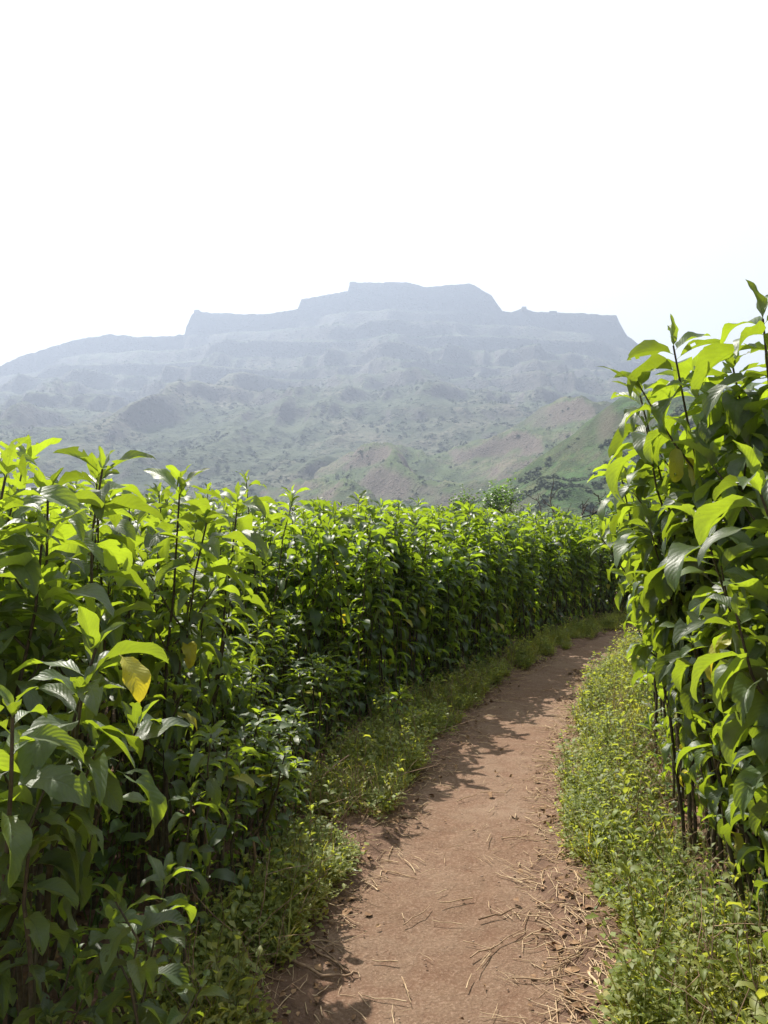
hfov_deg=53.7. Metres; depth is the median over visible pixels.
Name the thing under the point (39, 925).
shrub
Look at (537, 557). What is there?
shrub
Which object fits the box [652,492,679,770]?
shrub
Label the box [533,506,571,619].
shrub
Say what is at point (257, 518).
shrub
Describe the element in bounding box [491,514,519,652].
shrub
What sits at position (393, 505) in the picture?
shrub
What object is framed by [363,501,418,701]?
shrub
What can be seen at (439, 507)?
shrub
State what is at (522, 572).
shrub
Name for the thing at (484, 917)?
stick
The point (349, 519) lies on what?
shrub
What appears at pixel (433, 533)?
shrub
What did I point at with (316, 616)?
shrub
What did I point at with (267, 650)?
shrub
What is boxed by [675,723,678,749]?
shrub
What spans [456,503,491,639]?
shrub
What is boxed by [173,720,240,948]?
shrub
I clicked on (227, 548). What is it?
shrub
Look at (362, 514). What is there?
shrub
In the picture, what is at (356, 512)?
shrub
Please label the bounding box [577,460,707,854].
shrub
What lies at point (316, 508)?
shrub
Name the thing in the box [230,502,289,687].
shrub
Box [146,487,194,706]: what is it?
shrub
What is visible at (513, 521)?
shrub
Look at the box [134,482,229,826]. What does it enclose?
shrub
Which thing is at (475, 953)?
stick
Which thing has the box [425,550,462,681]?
shrub
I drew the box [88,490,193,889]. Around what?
shrub
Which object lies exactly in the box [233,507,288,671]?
shrub
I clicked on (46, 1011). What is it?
shrub
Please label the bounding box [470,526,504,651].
shrub
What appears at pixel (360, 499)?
shrub
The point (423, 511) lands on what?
shrub
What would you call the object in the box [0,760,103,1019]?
shrub
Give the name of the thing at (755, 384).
shrub
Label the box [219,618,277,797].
shrub
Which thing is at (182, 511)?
shrub
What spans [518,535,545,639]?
shrub
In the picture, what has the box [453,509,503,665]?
shrub
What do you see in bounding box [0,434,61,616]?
shrub
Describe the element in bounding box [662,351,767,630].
shrub
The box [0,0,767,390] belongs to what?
sky
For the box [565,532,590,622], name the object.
shrub
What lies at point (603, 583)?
shrub
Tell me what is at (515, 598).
shrub
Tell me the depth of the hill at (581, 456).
394.75 m
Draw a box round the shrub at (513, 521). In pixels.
[492,518,520,642]
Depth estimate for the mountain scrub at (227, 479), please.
1213.73 m
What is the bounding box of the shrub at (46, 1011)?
[12,930,132,1023]
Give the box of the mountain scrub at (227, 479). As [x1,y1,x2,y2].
[0,320,689,501]
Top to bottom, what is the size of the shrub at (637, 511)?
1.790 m
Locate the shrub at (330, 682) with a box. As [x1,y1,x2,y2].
[272,654,348,757]
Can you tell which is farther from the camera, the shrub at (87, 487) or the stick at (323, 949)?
the shrub at (87, 487)
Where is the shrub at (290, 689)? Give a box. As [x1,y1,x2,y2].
[275,652,336,776]
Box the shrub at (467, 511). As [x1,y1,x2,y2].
[429,501,482,637]
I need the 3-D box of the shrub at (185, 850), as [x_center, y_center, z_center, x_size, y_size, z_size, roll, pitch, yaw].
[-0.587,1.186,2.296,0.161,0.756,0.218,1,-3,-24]
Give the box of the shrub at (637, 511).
[610,471,717,857]
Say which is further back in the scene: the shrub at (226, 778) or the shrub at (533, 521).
the shrub at (533, 521)
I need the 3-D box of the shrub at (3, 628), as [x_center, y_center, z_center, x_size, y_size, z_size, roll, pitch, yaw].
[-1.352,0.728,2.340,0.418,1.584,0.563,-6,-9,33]
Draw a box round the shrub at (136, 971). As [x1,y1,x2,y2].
[72,873,228,1023]
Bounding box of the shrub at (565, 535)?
[537,515,573,631]
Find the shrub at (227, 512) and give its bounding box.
[223,511,261,673]
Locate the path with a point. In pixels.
(437, 984)
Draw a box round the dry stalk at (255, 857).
[251,831,258,884]
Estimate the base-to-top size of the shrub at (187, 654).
1.759 m
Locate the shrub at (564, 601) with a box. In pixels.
[540,530,571,629]
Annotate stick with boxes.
[288,958,356,977]
[301,933,347,973]
[310,941,352,974]
[403,904,430,925]
[470,928,524,957]
[478,906,518,919]
[512,971,592,980]
[526,881,546,891]
[587,971,601,994]
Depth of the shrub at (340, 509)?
7.03 m
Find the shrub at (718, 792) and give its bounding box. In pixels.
[655,619,767,936]
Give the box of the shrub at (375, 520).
[354,515,389,678]
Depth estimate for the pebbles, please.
3.30 m
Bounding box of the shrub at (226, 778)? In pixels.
[182,716,264,923]
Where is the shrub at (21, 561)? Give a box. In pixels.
[0,437,113,852]
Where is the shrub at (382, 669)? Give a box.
[346,504,400,714]
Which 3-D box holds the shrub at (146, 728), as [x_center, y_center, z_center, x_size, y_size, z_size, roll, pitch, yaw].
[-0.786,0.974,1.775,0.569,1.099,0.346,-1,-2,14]
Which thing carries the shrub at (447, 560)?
on the ground at (304, 996)
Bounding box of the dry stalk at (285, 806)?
[272,755,348,816]
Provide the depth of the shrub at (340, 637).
5.48 m
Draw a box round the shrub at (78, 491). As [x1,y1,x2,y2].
[62,480,106,673]
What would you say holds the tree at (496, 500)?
on the ground at (304, 996)
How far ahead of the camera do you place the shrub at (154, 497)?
4.34 m
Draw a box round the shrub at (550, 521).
[527,511,568,630]
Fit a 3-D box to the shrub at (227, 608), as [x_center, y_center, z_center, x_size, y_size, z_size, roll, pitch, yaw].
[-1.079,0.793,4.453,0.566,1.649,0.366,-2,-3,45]
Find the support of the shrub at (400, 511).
on the ground at (304, 996)
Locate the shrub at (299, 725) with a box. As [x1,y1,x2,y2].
[235,692,317,820]
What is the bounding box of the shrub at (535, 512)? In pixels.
[522,503,554,615]
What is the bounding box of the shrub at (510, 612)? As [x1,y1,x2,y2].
[505,549,521,636]
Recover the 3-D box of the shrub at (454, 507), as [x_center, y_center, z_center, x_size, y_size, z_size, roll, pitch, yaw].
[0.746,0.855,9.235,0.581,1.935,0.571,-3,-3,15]
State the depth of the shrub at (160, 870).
1.92 m
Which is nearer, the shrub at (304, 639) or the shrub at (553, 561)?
the shrub at (304, 639)
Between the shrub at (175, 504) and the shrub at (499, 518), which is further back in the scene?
the shrub at (499, 518)
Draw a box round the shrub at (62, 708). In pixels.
[10,501,118,712]
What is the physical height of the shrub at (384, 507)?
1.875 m
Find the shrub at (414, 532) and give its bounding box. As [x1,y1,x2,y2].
[394,515,433,688]
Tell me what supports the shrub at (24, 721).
on the ground at (304, 996)
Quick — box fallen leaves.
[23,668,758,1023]
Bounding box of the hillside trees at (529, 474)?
[448,390,724,520]
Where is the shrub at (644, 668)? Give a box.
[635,610,735,827]
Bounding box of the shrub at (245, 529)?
[158,481,278,865]
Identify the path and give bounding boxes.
[311,632,643,1023]
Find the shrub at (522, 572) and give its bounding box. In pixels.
[511,517,531,636]
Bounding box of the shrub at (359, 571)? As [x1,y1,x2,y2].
[347,516,404,693]
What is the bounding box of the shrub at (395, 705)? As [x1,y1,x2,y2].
[381,685,413,728]
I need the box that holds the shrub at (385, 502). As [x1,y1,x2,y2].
[366,498,421,687]
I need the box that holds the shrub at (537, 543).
[523,519,549,632]
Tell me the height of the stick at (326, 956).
0.047 m
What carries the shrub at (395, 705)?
on the ground at (304, 996)
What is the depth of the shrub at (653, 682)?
5.51 m
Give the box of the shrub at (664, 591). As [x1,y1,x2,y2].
[607,381,728,888]
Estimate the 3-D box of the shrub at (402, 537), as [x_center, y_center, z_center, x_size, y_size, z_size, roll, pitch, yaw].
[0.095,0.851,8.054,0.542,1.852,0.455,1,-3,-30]
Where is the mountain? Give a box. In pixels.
[0,282,725,510]
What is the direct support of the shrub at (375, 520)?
on the ground at (304, 996)
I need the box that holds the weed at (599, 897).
[594,884,622,909]
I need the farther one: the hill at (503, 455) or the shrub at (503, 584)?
the hill at (503, 455)
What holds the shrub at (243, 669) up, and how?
on the ground at (304, 996)
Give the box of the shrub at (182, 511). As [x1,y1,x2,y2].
[160,506,227,788]
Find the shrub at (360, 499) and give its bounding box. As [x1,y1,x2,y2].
[342,490,372,664]
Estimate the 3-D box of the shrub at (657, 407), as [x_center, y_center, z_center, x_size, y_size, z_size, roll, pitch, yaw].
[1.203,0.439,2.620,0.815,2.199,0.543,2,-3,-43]
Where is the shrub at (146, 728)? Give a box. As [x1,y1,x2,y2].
[0,700,193,1016]
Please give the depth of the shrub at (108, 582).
2.77 m
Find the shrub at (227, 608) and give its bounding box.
[188,507,236,776]
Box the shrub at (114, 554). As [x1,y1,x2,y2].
[0,446,164,992]
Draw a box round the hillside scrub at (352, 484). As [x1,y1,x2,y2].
[248,396,598,506]
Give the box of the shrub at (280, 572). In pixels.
[264,512,295,670]
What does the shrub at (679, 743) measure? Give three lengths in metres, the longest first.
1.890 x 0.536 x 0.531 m
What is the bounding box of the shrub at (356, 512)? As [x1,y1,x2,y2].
[315,507,365,696]
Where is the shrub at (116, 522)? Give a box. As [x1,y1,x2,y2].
[46,452,152,910]
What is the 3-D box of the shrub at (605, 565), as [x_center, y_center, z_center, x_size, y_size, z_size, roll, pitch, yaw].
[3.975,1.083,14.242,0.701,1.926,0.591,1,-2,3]
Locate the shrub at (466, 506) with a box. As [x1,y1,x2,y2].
[442,502,479,668]
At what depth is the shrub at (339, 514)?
7.68 m
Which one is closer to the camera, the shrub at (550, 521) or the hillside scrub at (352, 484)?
the shrub at (550, 521)
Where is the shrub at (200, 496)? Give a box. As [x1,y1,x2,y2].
[193,491,252,734]
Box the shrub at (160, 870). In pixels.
[69,851,196,1023]
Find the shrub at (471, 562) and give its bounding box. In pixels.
[451,520,487,668]
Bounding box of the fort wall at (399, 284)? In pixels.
[384,282,418,287]
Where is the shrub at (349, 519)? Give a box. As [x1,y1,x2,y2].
[287,501,363,723]
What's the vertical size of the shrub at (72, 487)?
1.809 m
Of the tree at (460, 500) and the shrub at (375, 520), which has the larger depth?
the tree at (460, 500)
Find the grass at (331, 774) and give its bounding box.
[121,614,767,1023]
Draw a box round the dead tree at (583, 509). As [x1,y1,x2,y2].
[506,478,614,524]
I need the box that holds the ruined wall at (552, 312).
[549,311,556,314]
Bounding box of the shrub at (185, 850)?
[164,780,220,1006]
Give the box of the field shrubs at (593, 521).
[44,459,668,705]
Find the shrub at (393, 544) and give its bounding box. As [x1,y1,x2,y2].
[329,507,399,713]
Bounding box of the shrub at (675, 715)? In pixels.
[654,499,687,802]
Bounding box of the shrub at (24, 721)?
[2,535,40,906]
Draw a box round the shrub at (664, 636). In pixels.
[616,516,735,859]
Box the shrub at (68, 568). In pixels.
[20,483,72,719]
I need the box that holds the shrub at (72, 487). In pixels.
[43,480,91,713]
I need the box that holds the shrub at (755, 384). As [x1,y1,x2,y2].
[744,381,767,469]
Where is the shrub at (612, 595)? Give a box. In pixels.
[607,526,625,612]
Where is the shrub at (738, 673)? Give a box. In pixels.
[672,592,767,834]
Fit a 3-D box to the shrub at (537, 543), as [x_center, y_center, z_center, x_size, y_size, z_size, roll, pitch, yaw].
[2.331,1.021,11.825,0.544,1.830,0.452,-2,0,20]
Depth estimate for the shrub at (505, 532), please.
9.24 m
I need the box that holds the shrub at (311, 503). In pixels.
[302,499,331,638]
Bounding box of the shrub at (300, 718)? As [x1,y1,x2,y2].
[261,707,314,788]
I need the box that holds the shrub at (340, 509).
[318,508,365,682]
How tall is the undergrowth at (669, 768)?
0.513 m
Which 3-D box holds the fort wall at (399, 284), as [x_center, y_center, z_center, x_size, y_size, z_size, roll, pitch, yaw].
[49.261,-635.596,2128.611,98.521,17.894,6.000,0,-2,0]
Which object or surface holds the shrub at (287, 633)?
on the ground at (304, 996)
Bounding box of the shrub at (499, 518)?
[485,516,514,628]
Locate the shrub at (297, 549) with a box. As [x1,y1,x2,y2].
[273,527,319,693]
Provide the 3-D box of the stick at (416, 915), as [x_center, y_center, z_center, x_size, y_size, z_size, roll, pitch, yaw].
[0.137,1.616,3.045,0.014,0.008,0.197,-2,-3,37]
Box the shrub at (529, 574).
[506,557,532,644]
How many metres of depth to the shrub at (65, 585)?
3.14 m
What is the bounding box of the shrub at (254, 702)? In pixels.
[218,650,275,838]
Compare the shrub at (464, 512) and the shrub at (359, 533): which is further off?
the shrub at (464, 512)
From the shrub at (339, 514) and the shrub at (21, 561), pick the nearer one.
the shrub at (21, 561)
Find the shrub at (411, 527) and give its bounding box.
[398,513,429,632]
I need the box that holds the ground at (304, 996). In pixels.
[0,592,765,1023]
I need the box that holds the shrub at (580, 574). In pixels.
[565,526,595,620]
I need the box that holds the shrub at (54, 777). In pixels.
[0,685,91,897]
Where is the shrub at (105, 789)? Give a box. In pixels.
[0,606,168,1011]
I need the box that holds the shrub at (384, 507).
[368,505,400,651]
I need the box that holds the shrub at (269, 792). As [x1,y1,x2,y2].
[221,726,309,865]
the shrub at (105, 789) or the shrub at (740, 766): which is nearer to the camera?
the shrub at (105, 789)
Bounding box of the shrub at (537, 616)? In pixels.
[521,535,544,641]
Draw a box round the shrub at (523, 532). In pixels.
[508,511,546,646]
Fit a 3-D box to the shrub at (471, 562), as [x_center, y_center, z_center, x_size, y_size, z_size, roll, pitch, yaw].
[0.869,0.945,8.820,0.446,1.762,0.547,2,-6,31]
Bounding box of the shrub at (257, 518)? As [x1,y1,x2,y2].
[246,506,306,703]
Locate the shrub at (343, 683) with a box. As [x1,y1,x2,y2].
[306,650,367,754]
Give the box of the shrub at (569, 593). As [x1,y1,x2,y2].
[548,521,573,624]
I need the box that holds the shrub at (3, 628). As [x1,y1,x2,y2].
[0,549,23,741]
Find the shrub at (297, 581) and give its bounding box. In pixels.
[271,523,325,658]
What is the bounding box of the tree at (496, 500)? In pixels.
[473,473,534,515]
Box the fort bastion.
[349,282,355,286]
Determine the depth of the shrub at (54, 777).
1.42 m
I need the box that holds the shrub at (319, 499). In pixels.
[309,496,355,673]
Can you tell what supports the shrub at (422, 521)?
on the ground at (304, 996)
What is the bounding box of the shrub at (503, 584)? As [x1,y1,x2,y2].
[487,520,523,656]
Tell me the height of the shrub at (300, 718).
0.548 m
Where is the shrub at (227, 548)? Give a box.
[145,499,261,786]
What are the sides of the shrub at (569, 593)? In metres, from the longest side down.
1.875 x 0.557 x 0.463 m
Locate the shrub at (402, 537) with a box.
[378,506,417,652]
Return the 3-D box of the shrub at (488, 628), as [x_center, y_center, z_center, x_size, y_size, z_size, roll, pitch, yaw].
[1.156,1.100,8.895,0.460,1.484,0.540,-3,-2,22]
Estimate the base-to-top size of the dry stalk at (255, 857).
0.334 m
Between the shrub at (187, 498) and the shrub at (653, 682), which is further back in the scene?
the shrub at (653, 682)
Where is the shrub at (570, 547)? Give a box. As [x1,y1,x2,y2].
[545,511,580,624]
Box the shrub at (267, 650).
[239,622,297,763]
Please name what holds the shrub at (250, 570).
on the ground at (304, 996)
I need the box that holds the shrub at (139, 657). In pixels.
[87,511,178,805]
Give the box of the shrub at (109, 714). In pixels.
[77,541,164,822]
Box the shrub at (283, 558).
[263,503,318,713]
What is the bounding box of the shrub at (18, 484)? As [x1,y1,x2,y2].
[0,441,38,962]
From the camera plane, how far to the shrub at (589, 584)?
13.98 m
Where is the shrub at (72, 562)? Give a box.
[49,518,100,713]
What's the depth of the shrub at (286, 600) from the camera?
6.42 m
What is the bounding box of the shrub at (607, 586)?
[594,524,622,616]
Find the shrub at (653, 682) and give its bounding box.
[628,491,661,730]
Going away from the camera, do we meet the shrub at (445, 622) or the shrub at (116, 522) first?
the shrub at (116, 522)
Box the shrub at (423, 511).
[419,506,452,632]
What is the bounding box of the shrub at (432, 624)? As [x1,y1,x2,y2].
[400,538,448,688]
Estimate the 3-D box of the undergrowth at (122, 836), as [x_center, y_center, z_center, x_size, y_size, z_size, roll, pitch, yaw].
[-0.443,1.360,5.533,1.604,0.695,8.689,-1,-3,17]
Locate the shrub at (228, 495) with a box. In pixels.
[179,483,235,738]
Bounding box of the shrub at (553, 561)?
[540,534,570,629]
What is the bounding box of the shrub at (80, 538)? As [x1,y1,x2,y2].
[0,463,154,1023]
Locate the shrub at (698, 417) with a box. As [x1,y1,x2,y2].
[627,350,757,881]
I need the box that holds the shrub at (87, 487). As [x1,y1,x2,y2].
[64,481,123,771]
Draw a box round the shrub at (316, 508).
[306,501,360,659]
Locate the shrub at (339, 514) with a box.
[332,513,357,609]
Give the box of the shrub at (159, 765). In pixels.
[115,639,205,892]
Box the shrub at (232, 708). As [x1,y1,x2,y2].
[168,635,257,839]
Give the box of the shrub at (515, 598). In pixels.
[507,520,524,638]
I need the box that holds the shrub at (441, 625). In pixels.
[422,508,453,671]
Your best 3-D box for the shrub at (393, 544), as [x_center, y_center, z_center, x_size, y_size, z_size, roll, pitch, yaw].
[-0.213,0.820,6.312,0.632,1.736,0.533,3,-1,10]
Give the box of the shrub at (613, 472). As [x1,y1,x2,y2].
[605,412,754,887]
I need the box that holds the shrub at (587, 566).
[579,530,598,616]
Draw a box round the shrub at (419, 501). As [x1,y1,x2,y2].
[394,497,430,647]
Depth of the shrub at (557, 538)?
12.01 m
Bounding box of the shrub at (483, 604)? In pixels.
[455,529,500,664]
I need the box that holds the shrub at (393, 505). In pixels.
[380,499,402,534]
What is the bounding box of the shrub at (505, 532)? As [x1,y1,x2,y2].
[470,519,515,656]
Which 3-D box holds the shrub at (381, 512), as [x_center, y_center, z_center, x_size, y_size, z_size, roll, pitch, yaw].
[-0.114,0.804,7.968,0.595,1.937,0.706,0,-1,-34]
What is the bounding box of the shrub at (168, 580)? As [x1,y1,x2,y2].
[85,478,208,842]
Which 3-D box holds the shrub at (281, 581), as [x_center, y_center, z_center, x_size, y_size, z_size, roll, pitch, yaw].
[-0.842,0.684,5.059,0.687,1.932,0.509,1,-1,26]
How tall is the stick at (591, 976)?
0.022 m
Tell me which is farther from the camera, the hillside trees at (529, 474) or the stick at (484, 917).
the hillside trees at (529, 474)
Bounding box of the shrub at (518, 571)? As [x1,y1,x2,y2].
[502,516,526,634]
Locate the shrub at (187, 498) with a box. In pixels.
[130,485,193,794]
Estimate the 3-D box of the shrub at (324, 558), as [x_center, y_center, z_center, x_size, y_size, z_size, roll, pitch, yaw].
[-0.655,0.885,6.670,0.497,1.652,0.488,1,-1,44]
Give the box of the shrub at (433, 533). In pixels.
[422,519,454,673]
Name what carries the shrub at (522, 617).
on the ground at (304, 996)
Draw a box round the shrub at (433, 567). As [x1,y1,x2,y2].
[408,521,461,687]
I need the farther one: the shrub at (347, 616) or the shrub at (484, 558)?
the shrub at (484, 558)
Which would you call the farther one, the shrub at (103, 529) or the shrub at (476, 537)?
the shrub at (476, 537)
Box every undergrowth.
[0,616,509,1023]
[635,679,767,936]
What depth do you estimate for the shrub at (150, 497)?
5.19 m
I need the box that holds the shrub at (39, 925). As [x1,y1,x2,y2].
[0,834,79,1023]
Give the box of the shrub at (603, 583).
[589,528,613,616]
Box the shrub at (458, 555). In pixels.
[436,511,481,675]
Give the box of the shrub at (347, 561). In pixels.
[288,518,351,717]
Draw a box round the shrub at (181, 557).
[169,512,196,748]
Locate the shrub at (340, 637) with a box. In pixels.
[301,634,351,740]
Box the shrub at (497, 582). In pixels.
[482,526,514,659]
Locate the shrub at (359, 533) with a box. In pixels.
[328,506,363,664]
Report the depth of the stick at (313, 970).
2.63 m
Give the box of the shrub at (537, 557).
[514,512,548,638]
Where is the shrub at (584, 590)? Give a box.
[568,513,601,621]
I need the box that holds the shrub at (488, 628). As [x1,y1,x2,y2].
[474,543,502,658]
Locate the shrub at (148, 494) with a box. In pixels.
[131,493,192,698]
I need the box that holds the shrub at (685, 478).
[665,362,767,785]
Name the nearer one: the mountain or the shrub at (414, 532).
the shrub at (414, 532)
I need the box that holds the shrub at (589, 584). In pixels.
[580,530,598,617]
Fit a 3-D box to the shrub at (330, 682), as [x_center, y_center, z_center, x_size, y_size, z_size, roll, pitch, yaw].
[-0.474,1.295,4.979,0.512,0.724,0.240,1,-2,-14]
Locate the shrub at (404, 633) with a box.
[377,540,421,704]
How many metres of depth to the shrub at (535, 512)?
12.80 m
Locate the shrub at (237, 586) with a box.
[211,514,258,664]
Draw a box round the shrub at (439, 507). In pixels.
[426,504,454,666]
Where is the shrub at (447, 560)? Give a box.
[422,532,484,682]
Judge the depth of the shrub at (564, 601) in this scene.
12.27 m
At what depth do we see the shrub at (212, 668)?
3.99 m
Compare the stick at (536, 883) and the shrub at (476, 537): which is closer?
the stick at (536, 883)
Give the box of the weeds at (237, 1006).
[91,606,767,1023]
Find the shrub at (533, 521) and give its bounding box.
[526,513,550,617]
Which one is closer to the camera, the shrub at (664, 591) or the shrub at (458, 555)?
the shrub at (664, 591)
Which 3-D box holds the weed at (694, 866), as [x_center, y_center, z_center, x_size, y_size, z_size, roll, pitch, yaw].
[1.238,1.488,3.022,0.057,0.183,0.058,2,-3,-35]
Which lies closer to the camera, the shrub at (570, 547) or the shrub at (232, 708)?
the shrub at (232, 708)
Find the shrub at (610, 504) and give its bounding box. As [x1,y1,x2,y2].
[605,480,666,753]
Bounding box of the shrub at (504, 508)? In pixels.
[492,505,518,642]
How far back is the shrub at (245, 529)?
3.20 m
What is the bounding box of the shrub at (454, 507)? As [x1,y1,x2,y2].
[439,504,461,631]
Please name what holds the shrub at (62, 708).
on the ground at (304, 996)
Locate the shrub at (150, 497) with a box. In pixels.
[132,492,170,706]
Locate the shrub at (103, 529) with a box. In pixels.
[29,504,122,738]
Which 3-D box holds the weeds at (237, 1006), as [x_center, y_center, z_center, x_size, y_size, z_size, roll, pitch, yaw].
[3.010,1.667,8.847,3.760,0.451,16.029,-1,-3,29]
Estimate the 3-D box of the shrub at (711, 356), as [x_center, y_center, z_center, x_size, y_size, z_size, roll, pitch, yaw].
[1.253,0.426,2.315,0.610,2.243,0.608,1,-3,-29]
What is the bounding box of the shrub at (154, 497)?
[136,495,191,786]
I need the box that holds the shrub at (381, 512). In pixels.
[350,496,408,669]
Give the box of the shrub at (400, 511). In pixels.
[386,503,421,641]
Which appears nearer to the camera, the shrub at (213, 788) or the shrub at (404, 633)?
the shrub at (213, 788)
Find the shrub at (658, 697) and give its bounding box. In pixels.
[647,622,665,714]
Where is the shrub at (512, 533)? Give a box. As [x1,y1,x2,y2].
[482,507,530,648]
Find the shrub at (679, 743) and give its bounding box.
[640,463,684,820]
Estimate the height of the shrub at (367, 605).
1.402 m
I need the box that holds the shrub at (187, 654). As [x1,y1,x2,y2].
[109,465,255,933]
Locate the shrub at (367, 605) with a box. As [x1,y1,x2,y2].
[344,548,399,724]
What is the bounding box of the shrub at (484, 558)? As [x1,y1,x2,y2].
[454,524,492,638]
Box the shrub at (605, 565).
[585,519,612,618]
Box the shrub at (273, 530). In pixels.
[250,505,290,628]
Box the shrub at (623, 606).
[610,535,627,610]
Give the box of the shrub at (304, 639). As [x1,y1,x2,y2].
[264,600,320,741]
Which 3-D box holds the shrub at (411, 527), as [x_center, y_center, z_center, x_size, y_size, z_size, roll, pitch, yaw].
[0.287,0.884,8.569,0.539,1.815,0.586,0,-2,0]
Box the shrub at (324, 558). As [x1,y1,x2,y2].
[285,520,325,648]
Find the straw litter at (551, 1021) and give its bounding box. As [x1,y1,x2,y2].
[149,655,666,1023]
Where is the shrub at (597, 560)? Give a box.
[576,531,602,618]
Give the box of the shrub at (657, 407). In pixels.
[598,313,767,921]
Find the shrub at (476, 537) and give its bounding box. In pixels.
[446,521,492,662]
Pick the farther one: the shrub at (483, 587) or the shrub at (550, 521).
the shrub at (550, 521)
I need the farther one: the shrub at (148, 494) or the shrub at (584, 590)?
the shrub at (584, 590)
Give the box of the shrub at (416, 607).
[394,523,445,699]
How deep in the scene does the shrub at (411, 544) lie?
7.92 m
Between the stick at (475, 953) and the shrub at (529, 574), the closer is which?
the stick at (475, 953)
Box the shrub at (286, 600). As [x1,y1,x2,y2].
[264,514,313,698]
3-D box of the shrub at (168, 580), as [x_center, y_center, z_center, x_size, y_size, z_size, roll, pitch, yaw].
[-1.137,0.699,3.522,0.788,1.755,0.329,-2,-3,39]
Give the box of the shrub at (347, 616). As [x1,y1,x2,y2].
[308,499,389,731]
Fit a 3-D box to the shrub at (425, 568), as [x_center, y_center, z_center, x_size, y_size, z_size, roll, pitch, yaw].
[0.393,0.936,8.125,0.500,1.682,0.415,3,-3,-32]
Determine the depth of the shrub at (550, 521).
12.27 m
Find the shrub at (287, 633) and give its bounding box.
[242,602,304,736]
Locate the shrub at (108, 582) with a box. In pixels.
[6,488,154,940]
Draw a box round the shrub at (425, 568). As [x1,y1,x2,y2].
[411,522,445,663]
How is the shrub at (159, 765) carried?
on the ground at (304, 996)
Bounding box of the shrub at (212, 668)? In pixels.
[192,641,257,812]
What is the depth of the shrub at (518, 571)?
10.53 m
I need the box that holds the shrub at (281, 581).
[222,470,317,736]
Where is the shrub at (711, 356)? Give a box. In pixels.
[670,279,767,683]
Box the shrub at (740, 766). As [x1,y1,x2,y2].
[720,757,767,950]
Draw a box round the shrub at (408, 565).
[383,526,433,686]
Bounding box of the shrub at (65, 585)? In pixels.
[4,512,82,789]
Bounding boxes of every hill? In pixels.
[219,395,611,515]
[449,389,767,522]
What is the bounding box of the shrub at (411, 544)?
[386,519,414,679]
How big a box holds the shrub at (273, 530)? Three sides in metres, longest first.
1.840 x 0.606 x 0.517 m
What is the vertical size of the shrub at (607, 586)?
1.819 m
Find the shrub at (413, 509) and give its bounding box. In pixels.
[399,505,444,664]
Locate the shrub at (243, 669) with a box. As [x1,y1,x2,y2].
[191,635,262,825]
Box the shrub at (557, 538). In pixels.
[532,524,565,627]
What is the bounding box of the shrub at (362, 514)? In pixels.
[343,507,388,693]
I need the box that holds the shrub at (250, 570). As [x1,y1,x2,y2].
[215,508,274,675]
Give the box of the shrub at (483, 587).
[444,548,487,668]
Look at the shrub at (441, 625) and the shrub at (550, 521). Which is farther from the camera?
the shrub at (550, 521)
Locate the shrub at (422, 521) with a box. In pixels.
[410,506,447,674]
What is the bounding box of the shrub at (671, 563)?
[643,498,767,837]
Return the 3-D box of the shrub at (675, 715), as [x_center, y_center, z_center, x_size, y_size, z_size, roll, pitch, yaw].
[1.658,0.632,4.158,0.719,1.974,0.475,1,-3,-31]
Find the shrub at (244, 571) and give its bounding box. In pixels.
[235,502,267,675]
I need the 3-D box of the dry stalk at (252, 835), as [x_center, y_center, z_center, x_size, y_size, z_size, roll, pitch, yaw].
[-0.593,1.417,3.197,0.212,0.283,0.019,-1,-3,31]
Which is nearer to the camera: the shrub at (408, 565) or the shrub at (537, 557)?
the shrub at (408, 565)
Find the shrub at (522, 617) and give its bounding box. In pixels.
[509,533,533,647]
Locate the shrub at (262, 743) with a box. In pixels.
[222,706,310,892]
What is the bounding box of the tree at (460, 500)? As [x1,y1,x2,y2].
[445,484,478,514]
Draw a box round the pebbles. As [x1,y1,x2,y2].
[157,655,626,1023]
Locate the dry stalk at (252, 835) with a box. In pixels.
[229,819,262,869]
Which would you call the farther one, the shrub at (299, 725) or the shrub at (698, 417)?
the shrub at (299, 725)
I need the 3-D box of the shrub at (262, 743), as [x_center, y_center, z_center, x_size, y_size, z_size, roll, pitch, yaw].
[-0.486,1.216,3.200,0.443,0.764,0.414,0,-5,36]
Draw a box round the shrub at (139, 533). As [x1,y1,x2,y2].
[36,522,141,804]
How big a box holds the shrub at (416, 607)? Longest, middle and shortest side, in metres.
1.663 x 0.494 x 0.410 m
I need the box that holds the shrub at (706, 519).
[693,440,767,681]
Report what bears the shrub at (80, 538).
on the ground at (304, 996)
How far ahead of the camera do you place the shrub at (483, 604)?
8.48 m
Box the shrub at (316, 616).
[269,484,342,722]
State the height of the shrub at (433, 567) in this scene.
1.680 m
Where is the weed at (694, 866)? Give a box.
[691,864,704,892]
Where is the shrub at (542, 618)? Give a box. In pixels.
[533,533,551,633]

